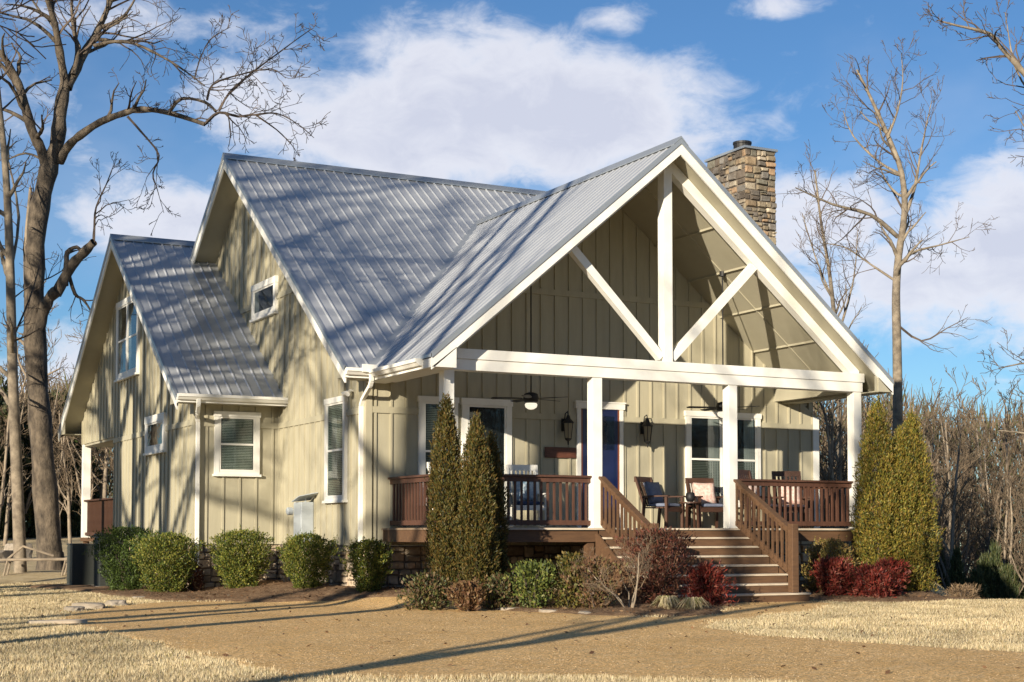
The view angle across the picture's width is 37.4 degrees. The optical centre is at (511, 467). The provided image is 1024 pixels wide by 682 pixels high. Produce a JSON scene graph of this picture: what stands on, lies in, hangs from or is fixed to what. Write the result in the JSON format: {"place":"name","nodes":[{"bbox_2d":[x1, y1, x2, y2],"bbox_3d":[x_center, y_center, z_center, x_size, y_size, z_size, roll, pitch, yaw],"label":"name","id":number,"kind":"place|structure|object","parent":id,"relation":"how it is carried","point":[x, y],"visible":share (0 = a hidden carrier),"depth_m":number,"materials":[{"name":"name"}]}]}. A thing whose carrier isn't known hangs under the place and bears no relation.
{"place":"outdoors","nodes":[
{"label":"outdoors","id":0,"kind":"place"},
{"bbox_2d":[0,582,1023,681],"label":"lawn grass","id":1,"kind":"structure","parent":0,"point":[863,618],"depth_m":17.57,"materials":[{"name":"plant"}]},
{"bbox_2d":[0,536,1023,681],"bbox_3d":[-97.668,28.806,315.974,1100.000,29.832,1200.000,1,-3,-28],"label":"ground","id":2,"kind":"structure","parent":0,"point":[32,574],"depth_m":37.65,"materials":[{"name":"beige plant"}]},
{"bbox_2d":[0,373,30,538],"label":"bare tree","id":3,"kind":"object","parent":2,"relation":"on","point":[2,422],"visible":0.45,"depth_m":64.96,"materials":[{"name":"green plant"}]},
{"bbox_2d":[0,360,31,545],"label":"woodland tree","id":4,"kind":"object","parent":2,"relation":"on","point":[8,509],"visible":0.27,"depth_m":59.26,"materials":[{"name":"brown wood"}]},
{"bbox_2d":[0,359,49,519],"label":"woodland tree","id":5,"kind":"object","parent":2,"relation":"on","point":[3,496],"visible":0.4,"depth_m":57.11,"materials":[{"name":"brown wood"}]},
{"bbox_2d":[0,0,56,572],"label":"bare tree","id":6,"kind":"object","parent":2,"relation":"on","point":[8,252],"visible":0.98,"depth_m":39.91,"materials":[{"name":"brown plant"}]},
{"bbox_2d":[0,545,66,575],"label":"wooden fence","id":7,"kind":"object","parent":2,"relation":"on","point":[9,559],"visible":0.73,"depth_m":39.00,"materials":[{"name":"brown wood"}]},
{"bbox_2d":[0,402,73,537],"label":"bare tree","id":8,"kind":"object","parent":2,"relation":"on","point":[29,518],"visible":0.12,"depth_m":66.74,"materials":[{"name":"plant"}]},
{"bbox_2d":[0,172,73,388],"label":"bare tree","id":9,"kind":"object","parent":2,"relation":"on","point":[30,193],"visible":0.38,"depth_m":46.91,"materials":[{"name":"brown plant"}]},
{"bbox_2d":[0,0,77,58],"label":"bare tree","id":10,"kind":"object","parent":2,"relation":"on","point":[20,34],"visible":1,"depth_m":23.82,"materials":[{"name":"grey plant"}]},
{"bbox_2d":[30,388,97,536],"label":"bare tree","id":11,"kind":"object","parent":2,"relation":"on","point":[76,526],"visible":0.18,"depth_m":68.63,"materials":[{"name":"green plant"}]},
{"bbox_2d":[51,398,81,542],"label":"woodland tree","id":12,"kind":"object","parent":2,"relation":"on","point":[68,505],"visible":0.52,"depth_m":56.01,"materials":[{"name":"brown wood"}]},
{"bbox_2d":[51,387,81,533],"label":"woodland tree","id":13,"kind":"object","parent":2,"relation":"on","point":[60,461],"visible":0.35,"depth_m":56.56,"materials":[{"name":"brown wood"}]},
{"bbox_2d":[53,408,103,537],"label":"woodland tree","id":14,"kind":"object","parent":2,"relation":"on","point":[77,477],"visible":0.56,"depth_m":56.02,"materials":[{"name":"brown wood"}]},
{"bbox_2d":[54,436,108,497],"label":"woodland tree","id":15,"kind":"object","parent":2,"relation":"on","point":[104,481],"visible":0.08,"depth_m":66.63,"materials":[{"name":"brown wood"}]},
{"bbox_2d":[0,0,336,569],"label":"bare tree","id":16,"kind":"object","parent":2,"relation":"on","point":[51,158],"visible":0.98,"depth_m":41.72,"materials":[{"name":"brown plant"}]},
{"bbox_2d":[395,570,458,610],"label":"garden shrub","id":17,"kind":"object","parent":2,"relation":"on","point":[423,583],"visible":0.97,"depth_m":23.90,"materials":[{"name":"green plant"}]},
{"bbox_2d":[58,136,893,602],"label":"cottage","id":18,"kind":"structure","parent":2,"relation":"on","point":[252,332],"depth_m":30.76,"materials":[{"name":"beige wood"}]},
{"bbox_2d":[114,296,139,382],"bbox_3d":[-9.382,-3.163,36.900,0.098,1.980,2.290,1,-3,-28],"label":"window","id":19,"kind":"structure","parent":18,"relation":"in","point":[127,318],"depth_m":36.84,"materials":[{"name":"white glass"}]},
{"bbox_2d":[143,412,166,455],"bbox_3d":[-8.112,-0.757,34.370,0.098,0.890,1.760,1,-3,-28],"label":"window","id":20,"kind":"structure","parent":18,"relation":"in","point":[155,433],"depth_m":34.30,"materials":[{"name":"white paint"}]},
{"bbox_2d":[212,411,260,476],"bbox_3d":[-5.808,-0.499,32.008,1.040,1.370,0.098,1,-3,-28],"label":"window","id":21,"kind":"structure","parent":18,"relation":"in","point":[236,434],"depth_m":32.01,"materials":[{"name":"white paint"}]},
{"bbox_2d":[249,275,277,322],"bbox_3d":[-5.486,-3.715,33.430,0.098,0.820,1.690,1,-3,-28],"label":"window","id":22,"kind":"structure","parent":18,"relation":"in","point":[264,303],"depth_m":33.38,"materials":[{"name":"white paint"}]},
{"bbox_2d":[286,492,317,540],"bbox_3d":[-4.269,1.015,30.533,0.400,1.035,0.918,1,-3,-28],"label":"meter box","id":23,"kind":"object","parent":18,"relation":"attached to","point":[304,517],"visible":0.75,"depth_m":30.35,"materials":[{"name":"grey metal"}]},
{"bbox_2d":[322,395,347,502],"bbox_3d":[-3.437,-0.344,29.369,0.098,2.050,1.140,1,-3,-28],"label":"window","id":24,"kind":"structure","parent":18,"relation":"in","point":[335,419],"depth_m":29.35,"materials":[{"name":"white paint"}]},
{"bbox_2d":[417,396,458,493],"bbox_3d":[-1.398,-0.339,28.678,0.850,2.020,0.073,1,-3,-28],"label":"window","id":25,"kind":"structure","parent":18,"relation":"in","point":[427,406],"depth_m":28.57,"materials":[{"name":"white glass"}]},
{"bbox_2d":[460,398,512,525],"bbox_3d":[-0.480,-0.089,29.135,1.130,2.480,0.098,1,-3,-28],"label":"window","id":26,"kind":"structure","parent":18,"relation":"in","point":[496,414],"depth_m":29.27,"materials":[{"name":"white paint"}]},
{"bbox_2d":[491,285,562,408],"bbox_3d":[0.328,-2.545,28.384,1.446,2.922,1.389,1,-3,-28],"label":"ceiling fan","id":27,"kind":"object","parent":18,"relation":"hanging from","point":[530,398],"visible":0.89,"depth_m":28.21,"materials":[{"name":"black metal"}]},
{"bbox_2d":[506,465,549,527],"bbox_3d":[0.269,0.529,28.329,0.700,1.206,0.998,1,-3,-13],"label":"porch chair","id":28,"kind":"object","parent":18,"relation":"on","point":[525,468],"visible":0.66,"depth_m":28.58,"materials":[{"name":"black wood"}]},
{"bbox_2d":[545,447,575,457],"bbox_3d":[0.958,-0.301,29.911,0.710,0.210,0.022,1,-3,-28],"label":"wall sign","id":29,"kind":"object","parent":18,"relation":"attached to","point":[559,452],"visible":1,"depth_m":29.90,"materials":[{"name":"brown wood"}]},
{"bbox_2d":[574,400,625,527],"bbox_3d":[1.774,-0.055,30.315,1.180,2.545,0.099,1,-3,-28],"label":"door","id":30,"kind":"structure","parent":18,"relation":"in","point":[613,414],"depth_m":30.41,"materials":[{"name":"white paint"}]},
{"bbox_2d":[634,476,685,527],"bbox_3d":[2.927,0.679,30.050,0.809,1.019,0.700,-2,-3,37],"label":"porch chair","id":31,"kind":"object","parent":18,"relation":"on","point":[643,495],"visible":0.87,"depth_m":30.03,"materials":[{"name":"brown wood"}]},
{"bbox_2d":[648,503,680,506],"bbox_3d":[3.026,0.738,29.972,0.460,0.080,0.500,-2,-3,37],"label":"seat cushion","id":32,"kind":"object","parent":31,"relation":"on","point":[663,505],"visible":0.91,"depth_m":29.83,"materials":[{"name":"fabric"}]},
{"bbox_2d":[643,481,664,503],"bbox_3d":[2.827,0.500,30.134,0.170,0.440,0.460,-24,-16,34],"label":"pillow","id":33,"kind":"object","parent":32,"relation":"on","point":[652,488],"visible":0.93,"depth_m":30.00,"materials":[{"name":"fabric"}]},
{"bbox_2d":[685,478,722,527],"bbox_3d":[3.935,0.703,30.583,0.700,1.019,0.809,1,-3,-16],"label":"porch chair","id":34,"kind":"object","parent":18,"relation":"on","point":[716,510],"visible":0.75,"depth_m":30.66,"materials":[{"name":"brown wood"}]},
{"bbox_2d":[695,503,722,506],"bbox_3d":[3.968,0.759,30.461,0.500,0.080,0.460,1,-3,-16],"label":"seat cushion","id":35,"kind":"object","parent":34,"relation":"on","point":[711,505],"visible":0.8,"depth_m":30.26,"materials":[{"name":"fabric"}]},
{"bbox_2d":[692,483,716,503],"bbox_3d":[3.901,0.525,30.712,0.460,0.440,0.170,1,-21,-16],"label":"pillow","id":36,"kind":"object","parent":35,"relation":"on","point":[706,491],"visible":0.77,"depth_m":30.64,"materials":[{"name":"fabric"}]},
{"bbox_2d":[687,271,758,417],"bbox_3d":[4.199,-2.469,30.411,1.446,2.947,1.389,1,-3,-28],"label":"ceiling fan","id":37,"kind":"object","parent":18,"relation":"hanging from","point":[719,407],"visible":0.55,"depth_m":30.30,"materials":[{"name":"black metal"}]},
{"bbox_2d":[684,410,761,506],"bbox_3d":[4.440,-0.172,31.719,1.960,1.990,0.098,1,-3,-28],"label":"window","id":38,"kind":"structure","parent":18,"relation":"in","point":[703,429],"depth_m":31.64,"materials":[{"name":"white paint"}]},
{"bbox_2d":[771,471,810,527],"bbox_3d":[5.748,0.657,31.250,0.700,1.206,0.998,0,-3,-3],"label":"porch chair","id":39,"kind":"object","parent":18,"relation":"on","point":[782,474],"visible":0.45,"depth_m":31.60,"materials":[{"name":"brown wood"}]},
{"bbox_2d":[25,578,983,616],"bbox_3d":[-0.080,2.713,30.641,16.830,0.853,18.090,1,-3,-28],"label":"mulch bed","id":40,"kind":"object","parent":2,"relation":"on","point":[331,594],"visible":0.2,"depth_m":27.26,"materials":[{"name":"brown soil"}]},
{"bbox_2d":[64,543,93,584],"bbox_3d":[-9.838,2.250,34.690,0.740,1.030,0.740,1,-3,-28],"label":"air conditioner","id":41,"kind":"object","parent":40,"relation":"on","point":[80,570],"visible":0.69,"depth_m":34.42,"materials":[{"name":"grey metal"}]},
{"bbox_2d":[93,534,128,586],"bbox_3d":[-9.002,2.110,34.004,0.780,1.250,0.780,1,-3,-28],"label":"air conditioner","id":42,"kind":"object","parent":40,"relation":"on","point":[98,580],"visible":0.23,"depth_m":33.78,"materials":[{"name":"grey metal"}]},
{"bbox_2d":[81,521,165,590],"bbox_3d":[-7.969,1.866,31.506,1.785,1.527,1.622,1,-3,-28],"label":"boxwood","id":43,"kind":"object","parent":40,"relation":"on","point":[115,560],"visible":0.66,"depth_m":31.22,"materials":[{"name":"green plant"}]},
{"bbox_2d":[127,528,205,592],"bbox_3d":[-6.930,1.877,30.395,1.462,1.408,1.609,-1,-3,25],"label":"boxwood","id":44,"kind":"object","parent":40,"relation":"on","point":[175,558],"visible":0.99,"depth_m":30.17,"materials":[{"name":"green plant"}]},
{"bbox_2d":[180,559,205,591],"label":"dead shrub","id":45,"kind":"object","parent":40,"relation":"on","point":[193,584],"visible":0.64,"depth_m":30.91,"materials":[{"name":"brown plant"}]},
{"bbox_2d":[203,525,274,588],"bbox_3d":[-5.545,1.813,30.674,1.503,1.378,1.499,1,-3,-28],"label":"boxwood","id":46,"kind":"object","parent":40,"relation":"on","point":[248,572],"visible":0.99,"depth_m":30.48,"materials":[{"name":"green plant"}]},
{"bbox_2d":[276,527,339,588],"bbox_3d":[-3.885,1.744,28.723,1.191,1.229,1.190,1,-3,-14],"label":"boxwood","id":47,"kind":"object","parent":40,"relation":"on","point":[297,548],"visible":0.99,"depth_m":28.49,"materials":[{"name":"green plant"}]},
{"bbox_2d":[337,536,393,592],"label":"boxwood","id":48,"kind":"object","parent":40,"relation":"on","point":[374,561],"visible":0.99,"depth_m":27.05,"materials":[{"name":"green plant"}]},
{"bbox_2d":[421,391,471,598],"bbox_3d":[-1.101,0.461,25.229,0.850,3.527,0.831,1,-3,-28],"label":"columnar cypress","id":49,"kind":"object","parent":40,"relation":"on","point":[444,504],"visible":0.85,"depth_m":25.07,"materials":[{"name":"green plant"}]},
{"bbox_2d":[441,574,491,611],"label":"garden shrub","id":50,"kind":"object","parent":40,"relation":"on","point":[468,595],"visible":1,"depth_m":23.49,"materials":[{"name":"brown plant"}]},
{"bbox_2d":[450,410,501,601],"bbox_3d":[-0.633,0.634,25.104,0.903,3.255,0.879,-1,-3,28],"label":"columnar cypress","id":51,"kind":"object","parent":40,"relation":"on","point":[478,461],"visible":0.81,"depth_m":24.92,"materials":[{"name":"green plant"}]},
{"bbox_2d":[472,429,510,580],"bbox_3d":[-0.372,0.784,25.703,0.713,2.894,0.703,1,-3,-28],"label":"columnar cypress","id":52,"kind":"object","parent":40,"relation":"on","point":[501,520],"visible":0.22,"depth_m":25.64,"materials":[{"name":"green plant"}]},
{"bbox_2d":[474,571,533,609],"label":"garden shrub","id":53,"kind":"object","parent":40,"relation":"on","point":[502,599],"visible":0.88,"depth_m":24.07,"materials":[{"name":"green plant"}]},
{"bbox_2d":[500,559,565,607],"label":"garden shrub","id":54,"kind":"object","parent":40,"relation":"on","point":[535,581],"visible":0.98,"depth_m":23.90,"materials":[{"name":"green plant"}]},
{"bbox_2d":[538,551,603,608],"bbox_3d":[0.902,1.811,24.179,1.205,0.996,1.144,1,-3,-28],"label":"garden shrub","id":55,"kind":"object","parent":40,"relation":"on","point":[569,600],"visible":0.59,"depth_m":24.12,"materials":[{"name":"green plant"}]},
{"bbox_2d":[559,554,642,608],"bbox_3d":[1.315,1.816,23.813,1.211,0.956,1.230,1,-3,-28],"label":"garden shrub","id":56,"kind":"object","parent":40,"relation":"on","point":[598,601],"visible":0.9,"depth_m":23.73,"materials":[{"name":"brown plant"}]},
{"bbox_2d":[571,531,661,607],"bbox_3d":[1.579,1.676,23.662,1.430,1.371,1.662,1,-3,-17],"label":"crepe myrtle","id":57,"kind":"object","parent":40,"relation":"on","point":[637,564],"visible":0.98,"depth_m":23.40,"materials":[{"name":"brown plant"}]},
{"bbox_2d":[613,521,700,604],"bbox_3d":[2.399,1.626,25.116,1.471,1.510,1.516,-1,-3,23],"label":"nandina","id":58,"kind":"object","parent":40,"relation":"on","point":[660,582],"visible":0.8,"depth_m":24.96,"materials":[{"name":"red plant"}]},
{"bbox_2d":[673,597,711,609],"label":"grass clump","id":59,"kind":"object","parent":40,"relation":"on","point":[694,603],"visible":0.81,"depth_m":23.29,"materials":[{"name":"plant"}]},
{"bbox_2d":[674,556,738,606],"bbox_3d":[3.243,1.916,25.151,1.022,0.919,1.100,2,-4,-45],"label":"nandina","id":60,"kind":"object","parent":40,"relation":"on","point":[706,584],"visible":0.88,"depth_m":25.05,"materials":[{"name":"red plant"}]},
{"bbox_2d":[801,533,860,593],"bbox_3d":[6.040,1.820,28.693,1.132,1.185,1.213,1,-3,-28],"label":"golden shrub","id":61,"kind":"object","parent":40,"relation":"on","point":[826,546],"visible":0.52,"depth_m":28.56,"materials":[{"name":"green plant"}]},
{"bbox_2d":[807,554,855,595],"bbox_3d":[5.906,2.031,27.905,1.025,0.930,0.910,1,-3,-28],"label":"nandina","id":62,"kind":"object","parent":40,"relation":"on","point":[833,580],"visible":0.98,"depth_m":27.83,"materials":[{"name":"red plant"}]},
{"bbox_2d":[843,561,900,598],"bbox_3d":[6.558,2.102,27.874,1.135,0.778,1.101,1,-3,-28],"label":"nandina","id":63,"kind":"object","parent":40,"relation":"on","point":[866,576],"visible":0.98,"depth_m":27.72,"materials":[{"name":"red plant"}]},
{"bbox_2d":[849,395,910,587],"bbox_3d":[7.100,0.497,29.347,1.171,3.846,1.241,1,-3,-28],"label":"columnar cypress","id":64,"kind":"object","parent":40,"relation":"on","point":[874,422],"visible":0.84,"depth_m":29.18,"materials":[{"name":"green plant"}]},
{"bbox_2d":[864,555,913,596],"bbox_3d":[7.104,2.052,28.437,0.908,0.899,0.933,-1,-3,19],"label":"nandina","id":65,"kind":"object","parent":40,"relation":"on","point":[896,566],"visible":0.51,"depth_m":28.32,"materials":[{"name":"red plant"}]},
{"bbox_2d":[869,425,931,590],"bbox_3d":[7.595,0.801,29.433,1.145,3.301,1.140,1,-3,-28],"label":"columnar cypress","id":66,"kind":"object","parent":40,"relation":"on","point":[901,440],"visible":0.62,"depth_m":29.23,"materials":[{"name":"green plant"}]},
{"bbox_2d":[889,409,945,591],"bbox_3d":[7.918,0.645,29.800,1.189,3.660,1.098,-1,-3,17],"label":"columnar cypress","id":67,"kind":"object","parent":40,"relation":"on","point":[912,424],"visible":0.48,"depth_m":29.63,"materials":[{"name":"green plant"}]},
{"bbox_2d":[938,582,981,598],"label":"dry perennial","id":68,"kind":"object","parent":40,"relation":"on","point":[970,590],"visible":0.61,"depth_m":29.46,"materials":[{"name":"brown plant"}]},
{"bbox_2d":[0,367,1023,581],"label":"woods","id":69,"kind":"object","parent":2,"relation":"on","point":[1015,444],"visible":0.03,"depth_m":86.63,"materials":[{"name":"twig bark"},{"name":"tree bark"},{"name":"leaves"}]},
{"bbox_2d":[7,579,1019,680],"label":"fallen leaves","id":70,"kind":"object","parent":2,"relation":"on","point":[592,652],"visible":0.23,"depth_m":22.61,"materials":[{"name":"brown plant"}]},
{"bbox_2d":[57,596,1023,681],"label":"gravel drive","id":71,"kind":"structure","parent":2,"relation":"on","point":[684,661],"depth_m":16.37,"materials":[{"name":"beige gravel"}]},
{"bbox_2d":[65,597,1023,681],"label":"gravel stones","id":72,"kind":"object","parent":71,"relation":"on","point":[512,640],"visible":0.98,"depth_m":17.29,"materials":[{"name":"brown stone"}]},
{"bbox_2d":[792,146,875,527],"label":"bare tree","id":73,"kind":"object","parent":2,"relation":"on","point":[830,290],"visible":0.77,"depth_m":60.00,"materials":[{"name":"brown plant"}]},
{"bbox_2d":[813,399,862,557],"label":"woodland tree","id":74,"kind":"object","parent":2,"relation":"on","point":[832,427],"visible":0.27,"depth_m":50.66,"materials":[{"name":"brown plant"}]},
{"bbox_2d":[813,399,875,553],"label":"woodland tree","id":75,"kind":"object","parent":2,"relation":"on","point":[830,458],"visible":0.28,"depth_m":50.39,"materials":[{"name":"brown plant"}]},
{"bbox_2d":[813,398,885,565],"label":"woodland tree","id":76,"kind":"object","parent":2,"relation":"on","point":[836,455],"visible":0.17,"depth_m":51.48,"materials":[{"name":"brown plant"}]},
{"bbox_2d":[819,394,891,556],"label":"woodland tree","id":77,"kind":"object","parent":2,"relation":"on","point":[840,472],"visible":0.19,"depth_m":51.34,"materials":[{"name":"brown wood"}]},
{"bbox_2d":[782,30,997,447],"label":"bare tree","id":78,"kind":"object","parent":2,"relation":"on","point":[901,236],"visible":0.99,"depth_m":51.90,"materials":[{"name":"brown plant"}]},
{"bbox_2d":[924,452,978,587],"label":"woodland tree","id":79,"kind":"object","parent":2,"relation":"on","point":[942,503],"visible":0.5,"depth_m":61.66,"materials":[{"name":"brown plant"}]},
{"bbox_2d":[930,440,975,559],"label":"woodland tree","id":80,"kind":"object","parent":2,"relation":"on","point":[948,514],"visible":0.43,"depth_m":66.20,"materials":[{"name":"brown plant"}]},
{"bbox_2d":[946,545,966,596],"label":"evergreen tree","id":81,"kind":"object","parent":2,"relation":"on","point":[956,576],"visible":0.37,"depth_m":59.50,"materials":[{"name":"green plant"}]},
{"bbox_2d":[926,393,991,589],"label":"woodland tree","id":82,"kind":"object","parent":2,"relation":"on","point":[953,509],"visible":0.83,"depth_m":61.54,"materials":[{"name":"brown plant"}]},
{"bbox_2d":[924,388,998,575],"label":"woodland tree","id":83,"kind":"object","parent":2,"relation":"on","point":[950,502],"visible":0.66,"depth_m":65.96,"materials":[{"name":"brown plant"}]},
{"bbox_2d":[925,365,1002,570],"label":"woodland tree","id":84,"kind":"object","parent":2,"relation":"on","point":[965,424],"visible":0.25,"depth_m":89.31,"materials":[{"name":"brown wood"}]},
{"bbox_2d":[921,376,1014,564],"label":"woodland tree","id":85,"kind":"object","parent":2,"relation":"on","point":[942,428],"visible":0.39,"depth_m":76.60,"materials":[{"name":"brown wood"}]},
{"bbox_2d":[954,499,981,576],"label":"woodland tree","id":86,"kind":"object","parent":2,"relation":"on","point":[968,528],"visible":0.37,"depth_m":67.94,"materials":[{"name":"brown plant"}]},
{"bbox_2d":[917,0,1023,459],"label":"bare tree","id":87,"kind":"object","parent":2,"relation":"on","point":[1014,61],"visible":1,"depth_m":35.70,"materials":[{"name":"brown plant"}]},
{"bbox_2d":[956,466,992,578],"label":"woodland tree","id":88,"kind":"object","parent":2,"relation":"on","point":[970,497],"visible":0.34,"depth_m":69.33,"materials":[{"name":"brown plant"}]},
{"bbox_2d":[932,396,1022,552],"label":"woodland tree","id":89,"kind":"object","parent":2,"relation":"on","point":[977,447],"visible":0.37,"depth_m":75.06,"materials":[{"name":"brown wood"}]},
{"bbox_2d":[966,566,990,599],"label":"evergreen tree","id":90,"kind":"object","parent":2,"relation":"on","point":[974,578],"visible":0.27,"depth_m":57.67,"materials":[{"name":"green plant"}]},
{"bbox_2d":[975,551,996,598],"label":"evergreen tree","id":91,"kind":"object","parent":2,"relation":"on","point":[987,568],"visible":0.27,"depth_m":59.58,"materials":[{"name":"green plant"}]},
{"bbox_2d":[956,375,1015,548],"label":"woodland tree","id":92,"kind":"object","parent":2,"relation":"on","point":[975,383],"visible":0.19,"depth_m":91.62,"materials":[{"name":"brown wood"}]},
{"bbox_2d":[954,441,1019,572],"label":"woodland tree","id":93,"kind":"object","parent":2,"relation":"on","point":[994,467],"visible":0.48,"depth_m":68.93,"materials":[{"name":"brown plant"}]},
{"bbox_2d":[956,421,1022,569],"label":"woodland tree","id":94,"kind":"object","parent":2,"relation":"on","point":[982,517],"visible":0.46,"depth_m":72.81,"materials":[{"name":"brown plant"}]},
{"bbox_2d":[957,377,1023,554],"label":"woodland tree","id":95,"kind":"object","parent":2,"relation":"on","point":[1007,445],"visible":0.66,"depth_m":72.27,"materials":[{"name":"brown wood"}]},
{"bbox_2d":[988,538,1003,599],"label":"evergreen tree","id":96,"kind":"object","parent":2,"relation":"on","point":[995,560],"visible":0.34,"depth_m":61.68,"materials":[{"name":"green plant"}]},
{"bbox_2d":[970,479,1023,572],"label":"woodland tree","id":97,"kind":"object","parent":2,"relation":"on","point":[999,514],"visible":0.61,"depth_m":64.71,"materials":[{"name":"brown plant"}]},
{"bbox_2d":[976,380,1023,557],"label":"woodland tree","id":98,"kind":"object","parent":2,"relation":"on","point":[1020,420],"visible":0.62,"depth_m":71.14,"materials":[{"name":"brown wood"}]},
{"bbox_2d":[978,457,1023,584],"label":"woodland tree","id":99,"kind":"object","parent":2,"relation":"on","point":[1006,521],"visible":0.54,"depth_m":64.82,"materials":[{"name":"brown plant"}]},
{"bbox_2d":[979,453,1023,598],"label":"woodland tree","id":100,"kind":"object","parent":2,"relation":"on","point":[1011,537],"visible":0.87,"depth_m":64.27,"materials":[{"name":"brown plant"}]},
{"bbox_2d":[997,561,1018,598],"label":"evergreen tree","id":101,"kind":"object","parent":2,"relation":"on","point":[1007,581],"visible":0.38,"depth_m":59.10,"materials":[{"name":"green plant"}]},
{"bbox_2d":[1002,390,1023,582],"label":"woodland tree","id":102,"kind":"object","parent":2,"relation":"on","point":[1021,515],"visible":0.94,"depth_m":62.10,"materials":[{"name":"brown plant"}]},
{"bbox_2d":[0,0,1023,576],"label":"sky","id":103,"kind":"structure","parent":0,"point":[543,95],"materials":[{"name":"blue"}]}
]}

